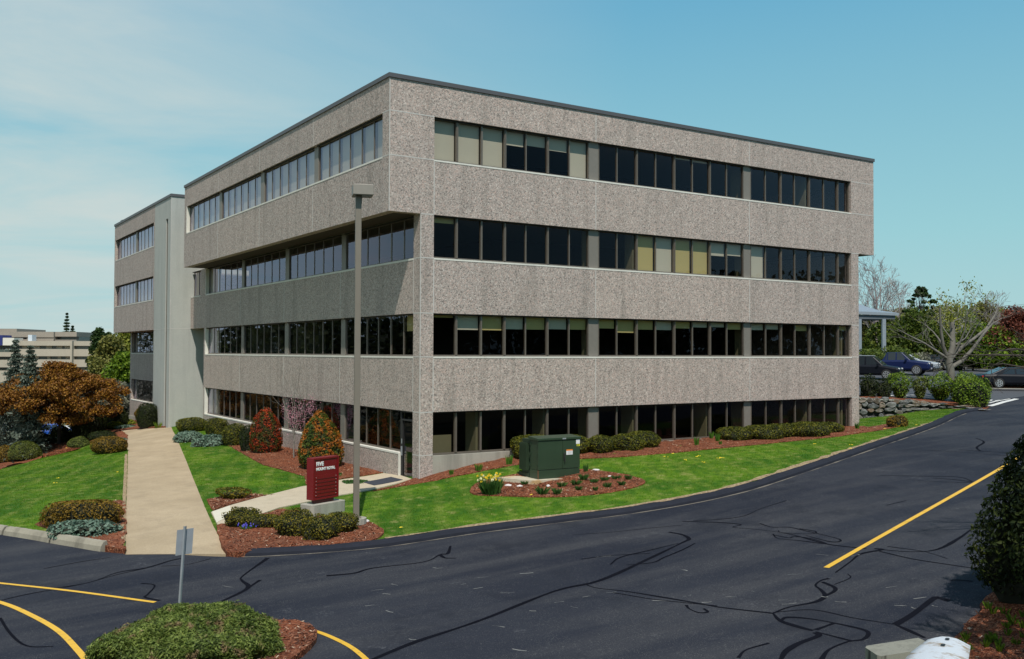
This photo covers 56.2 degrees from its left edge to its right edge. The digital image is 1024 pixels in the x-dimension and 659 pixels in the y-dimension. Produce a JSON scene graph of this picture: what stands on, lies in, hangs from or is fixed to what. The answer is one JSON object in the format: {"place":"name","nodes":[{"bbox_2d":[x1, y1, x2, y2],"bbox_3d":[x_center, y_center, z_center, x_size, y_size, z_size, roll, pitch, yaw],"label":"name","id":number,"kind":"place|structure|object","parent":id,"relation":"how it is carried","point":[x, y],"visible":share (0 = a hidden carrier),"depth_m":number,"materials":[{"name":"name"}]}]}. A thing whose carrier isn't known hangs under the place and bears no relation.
{"place":"outdoors","nodes":[
{"label":"outdoors","id":0,"kind":"place"},
{"bbox_2d":[0,444,127,544],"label":"lawn beside walkway","id":1,"kind":"structure","parent":0,"point":[27,507],"depth_m":37.76,"materials":[{"name":"plant"}]},
{"bbox_2d":[35,500,126,553],"bbox_3d":[-12.918,5.961,28.654,2.614,0.417,8.372,1,-1,-22],"label":"mulch bed","id":2,"kind":"object","parent":1,"relation":"on","point":[119,546],"visible":0.3,"depth_m":26.69,"materials":[{"name":"brown soil"}]},
{"bbox_2d":[39,499,124,526],"bbox_3d":[-12.984,5.532,28.927,2.588,0.854,1.134,0,-1,0],"label":"shrub","id":3,"kind":"object","parent":2,"relation":"on","point":[88,509],"visible":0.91,"depth_m":28.65,"materials":[{"name":"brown plant"}]},
{"bbox_2d":[46,518,123,538],"bbox_3d":[-12.386,5.738,27.690,2.225,0.499,1.492,0,-1,0],"label":"juniper","id":4,"kind":"object","parent":2,"relation":"on","point":[90,527],"visible":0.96,"depth_m":27.34,"materials":[{"name":"blue plant"}]},
{"bbox_2d":[0,429,127,468],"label":"mulch bed","id":5,"kind":"object","parent":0,"point":[60,448],"visible":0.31,"depth_m":62.38,"materials":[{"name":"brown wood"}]},
{"bbox_2d":[0,340,22,444],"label":"blue spruce","id":6,"kind":"object","parent":5,"relation":"on","point":[13,371],"visible":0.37,"depth_m":65.61,"materials":[{"name":"green plant"}]},
{"bbox_2d":[7,440,42,459],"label":"shrub","id":7,"kind":"object","parent":5,"relation":"on","point":[27,447],"visible":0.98,"depth_m":61.36,"materials":[{"name":"green plant"}]},
{"bbox_2d":[1,345,56,462],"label":"blue spruce","id":8,"kind":"object","parent":5,"relation":"on","point":[30,421],"visible":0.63,"depth_m":62.57,"materials":[{"name":"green plant"}]},
{"bbox_2d":[0,360,131,443],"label":"copper tree","id":9,"kind":"object","parent":5,"relation":"on","point":[62,386],"visible":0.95,"depth_m":63.46,"materials":[{"name":"orange plant"}]},
{"bbox_2d":[69,406,107,437],"bbox_3d":[-28.941,6.276,65.527,2.392,2.109,1.938,0,-1,0],"label":"shrub","id":10,"kind":"object","parent":5,"relation":"on","point":[98,423],"visible":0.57,"depth_m":64.82,"materials":[{"name":"green plant"}]},
{"bbox_2d":[89,436,127,453],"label":"shrub","id":11,"kind":"object","parent":5,"relation":"on","point":[107,444],"visible":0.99,"depth_m":48.14,"materials":[{"name":"green plant"}]},
{"bbox_2d":[121,427,225,556],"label":"walkway","id":12,"kind":"structure","parent":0,"point":[163,505],"depth_m":32.75,"materials":[{"name":"concrete"}]},
{"bbox_2d":[211,473,410,524],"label":"side path","id":13,"kind":"structure","parent":0,"point":[281,499],"depth_m":33.23,"materials":[{"name":"concrete"}]},
{"bbox_2d":[0,359,717,457],"bbox_3d":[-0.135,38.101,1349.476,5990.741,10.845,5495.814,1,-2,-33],"label":"ground","id":14,"kind":"structure","parent":0,"point":[684,435],"depth_m":50.52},
{"bbox_2d":[0,329,91,381],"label":"office block","id":15,"kind":"structure","parent":14,"relation":"on","point":[72,347],"depth_m":220.58,"materials":[{"name":"concrete"}]},
{"bbox_2d":[85,333,125,377],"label":"leafy tree","id":16,"kind":"object","parent":14,"relation":"on","point":[109,346],"visible":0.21,"depth_m":104.13,"materials":[{"name":"green plant"}]},
{"bbox_2d":[90,350,129,391],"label":"leafy tree","id":17,"kind":"object","parent":14,"relation":"on","point":[118,367],"visible":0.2,"depth_m":90.75,"materials":[{"name":"green plant"}]},
{"bbox_2d":[106,419,165,429],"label":"mulch bed","id":18,"kind":"object","parent":14,"relation":"on","point":[133,427],"visible":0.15,"depth_m":65.22,"materials":[{"name":"brown soil"}]},
{"bbox_2d":[135,402,157,427],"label":"shrub","id":19,"kind":"object","parent":18,"relation":"on","point":[146,415],"visible":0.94,"depth_m":63.06,"materials":[{"name":"green plant"}]},
{"bbox_2d":[2,420,1023,658],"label":"mulch chips","id":20,"kind":"object","parent":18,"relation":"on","point":[267,539],"visible":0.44,"depth_m":27.38,"materials":[{"name":"brown wood"}]},
{"bbox_2d":[114,72,874,478],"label":"office building","id":21,"kind":"structure","parent":14,"relation":"on","point":[536,266],"depth_m":43.59,"materials":[{"name":"concrete"}]},
{"bbox_2d":[117,282,134,305],"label":"window","id":22,"kind":"structure","parent":21,"relation":"in","point":[126,291],"depth_m":73.48,"materials":[{"name":"grey glass"}]},
{"bbox_2d":[117,232,135,258],"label":"window","id":23,"kind":"structure","parent":21,"relation":"in","point":[127,243],"depth_m":73.49,"materials":[{"name":"grey glass"}]},
{"bbox_2d":[136,277,152,301],"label":"window","id":24,"kind":"structure","parent":21,"relation":"in","point":[145,285],"depth_m":68.33,"materials":[{"name":"grey glass"}]},
{"bbox_2d":[136,223,153,251],"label":"window","id":25,"kind":"structure","parent":21,"relation":"in","point":[146,236],"depth_m":68.40,"materials":[{"name":"grey glass"}]},
{"bbox_2d":[189,192,219,230],"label":"window","id":26,"kind":"structure","parent":21,"relation":"in","point":[207,217],"depth_m":55.65,"materials":[{"name":"grey glass"}]},
{"bbox_2d":[207,388,239,419],"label":"window","id":27,"kind":"structure","parent":21,"relation":"in","point":[212,391],"depth_m":57.55,"materials":[{"name":"black glass"}]},
{"bbox_2d":[207,326,240,353],"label":"window","id":28,"kind":"structure","parent":21,"relation":"in","point":[215,331],"depth_m":57.30,"materials":[{"name":"black glass"}]},
{"bbox_2d":[207,260,241,293],"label":"window","id":29,"kind":"structure","parent":21,"relation":"in","point":[214,275],"depth_m":57.83,"materials":[{"name":"grey glass"}]},
{"bbox_2d":[221,173,260,218],"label":"window","id":30,"kind":"structure","parent":21,"relation":"in","point":[235,196],"depth_m":49.80,"materials":[{"name":"grey glass"}]},
{"bbox_2d":[242,323,284,354],"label":"window","id":31,"kind":"structure","parent":21,"relation":"in","point":[271,324],"depth_m":50.32,"materials":[{"name":"black glass"}]},
{"bbox_2d":[243,249,285,287],"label":"window","id":32,"kind":"structure","parent":21,"relation":"in","point":[279,251],"depth_m":50.42,"materials":[{"name":"black glass"}]},
{"bbox_2d":[263,148,314,201],"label":"window","id":33,"kind":"structure","parent":21,"relation":"in","point":[290,169],"depth_m":43.91,"materials":[{"name":"grey glass"}]},
{"bbox_2d":[288,235,341,279],"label":"window","id":34,"kind":"structure","parent":21,"relation":"in","point":[322,240],"depth_m":44.55,"materials":[{"name":"black glass"}]},
{"bbox_2d":[287,319,343,355],"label":"window","id":35,"kind":"structure","parent":21,"relation":"in","point":[332,320],"depth_m":44.46,"materials":[{"name":"black glass"}]},
{"bbox_2d":[317,114,382,180],"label":"window","id":36,"kind":"structure","parent":21,"relation":"in","point":[336,158],"depth_m":38.09,"materials":[{"name":"grey glass"}]},
{"bbox_2d":[343,404,404,451],"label":"window","id":37,"kind":"structure","parent":21,"relation":"in","point":[378,418],"depth_m":38.54,"materials":[{"name":"black glass"}]},
{"bbox_2d":[344,314,412,355],"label":"window","id":38,"kind":"structure","parent":21,"relation":"in","point":[409,316],"depth_m":37.70,"materials":[{"name":"black glass"}]},
{"bbox_2d":[344,216,413,269],"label":"window","id":39,"kind":"structure","parent":21,"relation":"in","point":[368,229],"depth_m":38.69,"materials":[{"name":"black glass"}]},
{"bbox_2d":[433,407,588,454],"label":"window","id":40,"kind":"structure","parent":21,"relation":"in","point":[587,408],"depth_m":37.12,"materials":[{"name":"black glass"}]},
{"bbox_2d":[433,313,589,356],"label":"window","id":41,"kind":"structure","parent":21,"relation":"in","point":[461,321],"depth_m":37.78,"materials":[{"name":"black glass"}]},
{"bbox_2d":[434,215,589,267],"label":"window","id":42,"kind":"structure","parent":21,"relation":"in","point":[439,219],"depth_m":37.49,"materials":[{"name":"black glass"}]},
{"bbox_2d":[434,117,589,178],"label":"window","id":43,"kind":"structure","parent":21,"relation":"in","point":[466,137],"depth_m":37.40,"materials":[{"name":"beige glass"}]},
{"bbox_2d":[596,318,744,356],"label":"window","id":44,"kind":"structure","parent":21,"relation":"in","point":[621,325],"depth_m":42.02,"materials":[{"name":"black glass"}]},
{"bbox_2d":[598,401,744,440],"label":"window","id":45,"kind":"structure","parent":21,"relation":"in","point":[709,403],"depth_m":42.17,"materials":[{"name":"black glass"}]},
{"bbox_2d":[598,230,744,277],"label":"window","id":46,"kind":"structure","parent":21,"relation":"in","point":[643,246],"depth_m":42.58,"materials":[{"name":"beige glass"}]},
{"bbox_2d":[598,143,744,198],"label":"window","id":47,"kind":"structure","parent":21,"relation":"in","point":[708,162],"depth_m":42.41,"materials":[{"name":"black glass"}]},
{"bbox_2d":[750,244,849,283],"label":"window","id":48,"kind":"structure","parent":21,"relation":"in","point":[756,251],"depth_m":46.05,"materials":[{"name":"black glass"}]},
{"bbox_2d":[750,167,849,211],"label":"window","id":49,"kind":"structure","parent":21,"relation":"in","point":[780,173],"depth_m":47.24,"materials":[{"name":"black glass"}]},
{"bbox_2d":[751,322,849,356],"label":"window","id":50,"kind":"structure","parent":21,"relation":"in","point":[754,326],"depth_m":46.90,"materials":[{"name":"black glass"}]},
{"bbox_2d":[751,397,850,425],"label":"window","id":51,"kind":"structure","parent":21,"relation":"in","point":[848,398],"depth_m":47.01,"materials":[{"name":"black glass"}]},
{"bbox_2d":[859,304,898,354],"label":"canopy","id":52,"kind":"object","parent":14,"relation":"on","point":[872,314],"visible":0.5,"depth_m":82.70,"materials":[{"name":"metal"}]},
{"bbox_2d":[862,316,898,349],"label":"leafy tree","id":53,"kind":"object","parent":14,"relation":"on","point":[874,332],"visible":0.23,"depth_m":92.06,"materials":[{"name":"green plant"}]},
{"bbox_2d":[858,255,909,341],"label":"bare tree","id":54,"kind":"object","parent":14,"relation":"on","point":[875,305],"visible":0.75,"depth_m":95.15,"materials":[{"name":"plant"}]},
{"bbox_2d":[865,638,924,658],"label":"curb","id":55,"kind":"object","parent":14,"relation":"on","point":[902,649],"visible":0.78,"depth_m":3.12,"materials":[{"name":"grey concrete"}]},
{"bbox_2d":[878,306,949,358],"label":"leafy tree","id":56,"kind":"object","parent":14,"relation":"on","point":[913,328],"visible":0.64,"depth_m":86.95,"materials":[{"name":"green plant"}]},
{"bbox_2d":[902,286,941,333],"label":"pine tree","id":57,"kind":"object","parent":14,"relation":"on","point":[923,291],"visible":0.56,"depth_m":91.75,"materials":[{"name":"green plant"}]},
{"bbox_2d":[859,397,990,418],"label":"stone wall","id":58,"kind":"structure","parent":14,"relation":"on","point":[876,407],"depth_m":54.68,"materials":[{"name":"stone"}]},
{"bbox_2d":[905,636,970,658],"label":"guard rail","id":59,"kind":"object","parent":14,"relation":"on","point":[942,647],"visible":1,"depth_m":2.58,"materials":[{"name":"white metal"}]},
{"bbox_2d":[919,288,963,344],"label":"birch tree","id":60,"kind":"object","parent":14,"relation":"on","point":[945,313],"visible":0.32,"depth_m":89.51,"materials":[{"name":"green plant"}]},
{"bbox_2d":[884,285,1023,379],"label":"pruned tree","id":61,"kind":"object","parent":14,"relation":"on","point":[948,359],"visible":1,"depth_m":58.92,"materials":[{"name":"beige plant"}]},
{"bbox_2d":[944,327,984,369],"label":"leafy tree","id":62,"kind":"object","parent":14,"relation":"on","point":[966,348],"visible":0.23,"depth_m":85.19,"materials":[{"name":"green plant"}]},
{"bbox_2d":[938,276,996,334],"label":"birch tree","id":63,"kind":"object","parent":14,"relation":"on","point":[960,314],"visible":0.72,"depth_m":91.56,"materials":[{"name":"green plant"}]},
{"bbox_2d":[924,329,1023,387],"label":"bare tree","id":64,"kind":"object","parent":14,"relation":"on","point":[1012,355],"visible":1,"depth_m":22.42,"materials":[{"name":"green plant"}]},
{"bbox_2d":[968,325,1023,368],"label":"leafy tree","id":65,"kind":"object","parent":14,"relation":"on","point":[991,349],"visible":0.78,"depth_m":82.88,"materials":[{"name":"green plant"}]},
{"bbox_2d":[981,304,1023,366],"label":"red maple","id":66,"kind":"object","parent":14,"relation":"on","point":[1015,321],"visible":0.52,"depth_m":83.37,"materials":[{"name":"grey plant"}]},
{"bbox_2d":[0,408,966,542],"bbox_3d":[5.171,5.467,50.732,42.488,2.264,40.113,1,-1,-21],"label":"lawn","id":67,"kind":"structure","parent":0,"point":[561,502],"depth_m":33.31,"materials":[{"name":"plant"}]},
{"bbox_2d":[175,417,205,431],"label":"yew bush","id":68,"kind":"object","parent":67,"relation":"on","point":[191,424],"visible":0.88,"depth_m":55.88,"materials":[{"name":"green plant"}]},
{"bbox_2d":[207,494,272,510],"bbox_3d":[-9.637,5.883,32.459,1.510,0.292,3.184,0,-1,23],"label":"mulch bed","id":69,"kind":"object","parent":67,"relation":"on","point":[221,502],"visible":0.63,"depth_m":32.22,"materials":[{"name":"brown wood"}]},
{"bbox_2d":[215,486,251,498],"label":"shrub","id":70,"kind":"object","parent":69,"relation":"on","point":[235,493],"visible":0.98,"depth_m":32.80,"materials":[{"name":"green plant"}]},
{"bbox_2d":[216,508,383,557],"bbox_3d":[-6.510,5.792,27.524,4.479,0.414,6.095,1,-2,-33],"label":"mulch bed","id":71,"kind":"object","parent":67,"relation":"on","point":[239,551],"visible":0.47,"depth_m":26.04,"materials":[{"name":"brown wood"}]},
{"bbox_2d":[221,506,261,526],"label":"shrub","id":72,"kind":"object","parent":71,"relation":"on","point":[234,517],"visible":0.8,"depth_m":27.87,"materials":[{"name":"green plant"}]},
{"bbox_2d":[242,513,278,527],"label":"shrub","id":73,"kind":"object","parent":71,"relation":"on","point":[266,520],"visible":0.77,"depth_m":27.53,"materials":[{"name":"green plant"}]},
{"bbox_2d":[273,507,314,536],"bbox_3d":[-5.997,5.354,26.763,1.300,0.781,1.171,0,-1,0],"label":"shrub","id":74,"kind":"object","parent":71,"relation":"on","point":[288,522],"visible":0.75,"depth_m":26.41,"materials":[{"name":"green plant"}]},
{"bbox_2d":[301,513,339,540],"bbox_3d":[-5.274,5.362,26.078,1.038,0.751,0.892,-1,-2,39],"label":"shrub","id":75,"kind":"object","parent":71,"relation":"on","point":[323,527],"visible":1,"depth_m":25.84,"materials":[{"name":"green plant"}]},
{"bbox_2d":[300,455,344,516],"bbox_3d":[-5.856,5.022,29.705,0.600,2.150,1.440,-1,-2,36],"label":"directory sign","id":76,"kind":"object","parent":71,"relation":"on","point":[322,482],"visible":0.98,"depth_m":29.52,"materials":[{"name":"red metal"}]},
{"bbox_2d":[326,511,359,532],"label":"shrub","id":77,"kind":"object","parent":71,"relation":"on","point":[347,522],"visible":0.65,"depth_m":26.78,"materials":[{"name":"green plant"}]},
{"bbox_2d":[352,184,373,524],"bbox_3d":[-4.449,0.880,27.919,0.710,10.174,0.640,1,-1,-14],"label":"parking lamp","id":78,"kind":"object","parent":71,"relation":"on","point":[360,192],"visible":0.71,"depth_m":27.84,"materials":[{"name":"grey metal"}]},
{"bbox_2d":[230,445,382,483],"bbox_3d":[-11.991,5.912,45.565,3.440,0.569,22.600,1,-2,-33],"label":"mulch bed","id":79,"kind":"object","parent":67,"relation":"on","point":[270,459],"visible":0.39,"depth_m":41.03,"materials":[{"name":"brown wood"}]},
{"bbox_2d":[204,418,229,434],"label":"yew bush","id":80,"kind":"object","parent":79,"relation":"on","point":[214,426],"visible":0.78,"depth_m":52.99,"materials":[{"name":"green plant"}]},
{"bbox_2d":[221,423,244,445],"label":"yew bush","id":81,"kind":"object","parent":79,"relation":"on","point":[230,435],"visible":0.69,"depth_m":48.47,"materials":[{"name":"green plant"}]},
{"bbox_2d":[249,406,282,452],"bbox_3d":[-11.620,4.731,45.316,1.662,2.183,1.427,0,-1,0],"label":"shrub","id":82,"kind":"object","parent":79,"relation":"on","point":[266,434],"visible":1,"depth_m":44.86,"materials":[{"name":"red plant"}]},
{"bbox_2d":[269,360,320,457],"bbox_3d":[-9.787,3.568,43.019,2.324,4.574,1.749,-1,-2,38],"label":"flowering tree","id":83,"kind":"object","parent":79,"relation":"on","point":[294,412],"visible":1,"depth_m":42.88,"materials":[{"name":"pink plant"}]},
{"bbox_2d":[297,409,344,468],"bbox_3d":[-7.962,4.538,39.961,1.968,2.484,1.801,0,-1,0],"label":"shrub","id":84,"kind":"object","parent":79,"relation":"on","point":[321,436],"visible":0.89,"depth_m":39.44,"materials":[{"name":"orange plant"}]},
{"bbox_2d":[470,469,644,497],"bbox_3d":[1.404,5.317,32.480,5.268,0.724,4.607,1,-2,-33],"label":"mulch bed","id":85,"kind":"object","parent":67,"relation":"on","point":[629,485],"visible":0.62,"depth_m":32.08,"materials":[{"name":"brown wood"}]},
{"bbox_2d":[476,473,504,494],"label":"daffodil clump","id":86,"kind":"object","parent":85,"relation":"on","point":[494,486],"visible":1,"depth_m":31.51,"materials":[{"name":"green plant"}]},
{"bbox_2d":[497,476,562,484],"bbox_3d":[0.930,5.396,33.949,2.950,0.400,1.920,1,-2,-31],"label":"concrete pad","id":87,"kind":"object","parent":85,"relation":"on","point":[518,479],"visible":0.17,"depth_m":33.16,"materials":[{"name":"concrete"}]},
{"bbox_2d":[519,434,580,478],"bbox_3d":[1.308,4.474,34.056,1.860,1.450,1.395,1,-2,-31],"label":"utility cabinet","id":88,"kind":"object","parent":87,"relation":"on","point":[547,456],"visible":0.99,"depth_m":33.55,"materials":[{"name":"metal"}]},
{"bbox_2d":[374,424,895,490],"bbox_3d":[7.627,5.244,40.176,28.032,1.613,4.185,1,-2,-33],"label":"mulch bed","id":89,"kind":"object","parent":67,"relation":"on","point":[588,455],"visible":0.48,"depth_m":38.14,"materials":[{"name":"brown wood"}]},
{"bbox_2d":[587,434,615,452],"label":"yew bush","id":90,"kind":"object","parent":89,"relation":"on","point":[600,443],"visible":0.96,"depth_m":37.47,"materials":[{"name":"green plant"}]},
{"bbox_2d":[611,433,646,450],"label":"yew bush","id":91,"kind":"object","parent":89,"relation":"on","point":[629,442],"visible":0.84,"depth_m":38.04,"materials":[{"name":"green plant"}]},
{"bbox_2d":[716,426,754,440],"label":"yew bush","id":92,"kind":"object","parent":89,"relation":"on","point":[736,433],"visible":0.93,"depth_m":41.61,"materials":[{"name":"green plant"}]},
{"bbox_2d":[744,424,785,439],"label":"yew bush","id":93,"kind":"object","parent":89,"relation":"on","point":[769,431],"visible":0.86,"depth_m":41.56,"materials":[{"name":"green plant"}]},
{"bbox_2d":[789,421,832,436],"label":"yew bush","id":94,"kind":"object","parent":89,"relation":"on","point":[809,429],"visible":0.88,"depth_m":42.22,"materials":[{"name":"green plant"}]},
{"bbox_2d":[385,421,932,537],"bbox_3d":[11.623,5.040,37.504,37.836,1.853,3.766,1,-2,-43],"label":"dry grass edge","id":95,"kind":"object","parent":67,"relation":"on","point":[778,471],"visible":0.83,"depth_m":30.13,"materials":[{"name":"plant"}]},
{"bbox_2d":[0,396,1023,658],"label":"road","id":96,"kind":"structure","parent":0,"point":[742,568],"depth_m":21.53,"materials":[{"name":"asphalt"}]},
{"bbox_2d":[3,526,53,542],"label":"concrete kerb","id":97,"kind":"structure","parent":96,"relation":"on","point":[30,534],"depth_m":27.92,"materials":[{"name":"concrete"}]},
{"bbox_2d":[0,601,86,658],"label":"yellow line","id":98,"kind":"object","parent":96,"relation":"on","point":[77,649],"visible":0.95,"depth_m":18.93,"materials":[{"name":"paint"}]},
{"bbox_2d":[50,534,106,551],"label":"concrete kerb","id":99,"kind":"structure","parent":96,"relation":"on","point":[87,543],"depth_m":26.32,"materials":[{"name":"concrete"}]},
{"bbox_2d":[257,619,316,658],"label":"traffic island","id":100,"kind":"structure","parent":96,"relation":"on","point":[304,650],"depth_m":17.31,"materials":[{"name":"brown soil"}]},
{"bbox_2d":[83,600,285,658],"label":"juniper","id":101,"kind":"object","parent":100,"relation":"on","point":[222,630],"visible":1,"depth_m":16.02,"materials":[{"name":"green plant"}]},
{"bbox_2d":[175,526,193,604],"bbox_3d":[-5.921,4.668,17.309,0.318,2.235,0.111,1,-2,-25],"label":"traffic sign","id":102,"kind":"object","parent":100,"relation":"on","point":[184,541],"visible":0.77,"depth_m":17.29,"materials":[{"name":"metal"}]},
{"bbox_2d":[0,438,1005,658],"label":"crack sealant","id":103,"kind":"object","parent":96,"relation":"on","point":[786,650],"visible":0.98,"depth_m":19.68,"materials":[{"name":"asphalt"}]},
{"bbox_2d":[247,413,966,556],"bbox_3d":[10.027,5.088,35.732,40.305,2.128,4.746,1,-2,-40],"label":"gutter grit","id":104,"kind":"object","parent":96,"relation":"on","point":[610,516],"visible":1,"depth_m":28.47,"materials":[{"name":"gravel"}]},
{"bbox_2d":[244,407,980,556],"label":"asphalt kerb","id":105,"kind":"structure","parent":96,"relation":"on","point":[446,533],"depth_m":28.17,"materials":[{"name":"asphalt"}]},
{"bbox_2d":[825,456,1019,567],"bbox_3d":[13.183,5.020,28.790,0.148,0.982,19.250,-1,-2,40],"label":"line","id":106,"kind":"object","parent":96,"relation":"on","point":[899,525],"visible":0.83,"depth_m":25.61,"materials":[{"name":"yellow paint"}]},
{"bbox_2d":[860,396,988,408],"bbox_3d":[24.282,4.277,56.726,7.374,0.638,3.984,0,-1,15],"label":"mulch bed","id":107,"kind":"object","parent":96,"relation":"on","point":[949,403],"visible":0.62,"depth_m":57.14,"materials":[{"name":"brown soil"}]},
{"bbox_2d":[859,373,878,396],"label":"hedge bush","id":108,"kind":"object","parent":107,"relation":"on","point":[869,387],"visible":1,"depth_m":56.76,"materials":[{"name":"green plant"}]},
{"bbox_2d":[887,371,914,397],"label":"hedge bush","id":109,"kind":"object","parent":107,"relation":"on","point":[901,389],"visible":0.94,"depth_m":57.69,"materials":[{"name":"green plant"}]},
{"bbox_2d":[923,371,954,400],"bbox_3d":[26.228,3.447,58.745,1.966,1.808,1.595,0,-1,0],"label":"hedge bush","id":110,"kind":"object","parent":107,"relation":"on","point":[940,392],"visible":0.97,"depth_m":58.45,"materials":[{"name":"green plant"}]},
{"bbox_2d":[951,376,991,406],"bbox_3d":[26.854,3.602,55.885,2.338,1.819,1.780,0,-1,0],"label":"hedge bush","id":111,"kind":"object","parent":107,"relation":"on","point":[973,393],"visible":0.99,"depth_m":55.45,"materials":[{"name":"green plant"}]},
{"bbox_2d":[954,591,1023,658],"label":"mulch bed","id":112,"kind":"object","parent":96,"relation":"on","point":[996,626],"visible":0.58,"depth_m":16.56,"materials":[{"name":"brown wood"}]},
{"bbox_2d":[964,434,1023,603],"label":"arborvitae","id":113,"kind":"object","parent":112,"relation":"on","point":[1001,572],"visible":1,"depth_m":17.70,"materials":[{"name":"green plant"}]},
{"bbox_2d":[0,0,1023,335],"label":"sky","id":114,"kind":"structure","parent":0,"point":[109,108],"materials":[{"name":"blue"}]},
{"bbox_2d":[859,369,1023,406],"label":"parking lot","id":115,"kind":"structure","parent":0,"point":[998,394],"depth_m":64.27,"materials":[{"name":"asphalt"}]},
{"bbox_2d":[859,355,903,378],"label":"suv","id":116,"kind":"object","parent":115,"relation":"on","point":[873,364],"visible":0.48,"depth_m":70.56,"materials":[{"name":"black paint"}]},
{"bbox_2d":[882,352,932,374],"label":"car","id":117,"kind":"object","parent":115,"relation":"on","point":[904,361],"visible":0.62,"depth_m":74.84,"materials":[{"name":"blue paint"}]},
{"bbox_2d":[975,367,1023,387],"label":"sedan","id":118,"kind":"object","parent":115,"relation":"on","point":[1011,376],"visible":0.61,"depth_m":65.21,"materials":[{"name":"black paint"}]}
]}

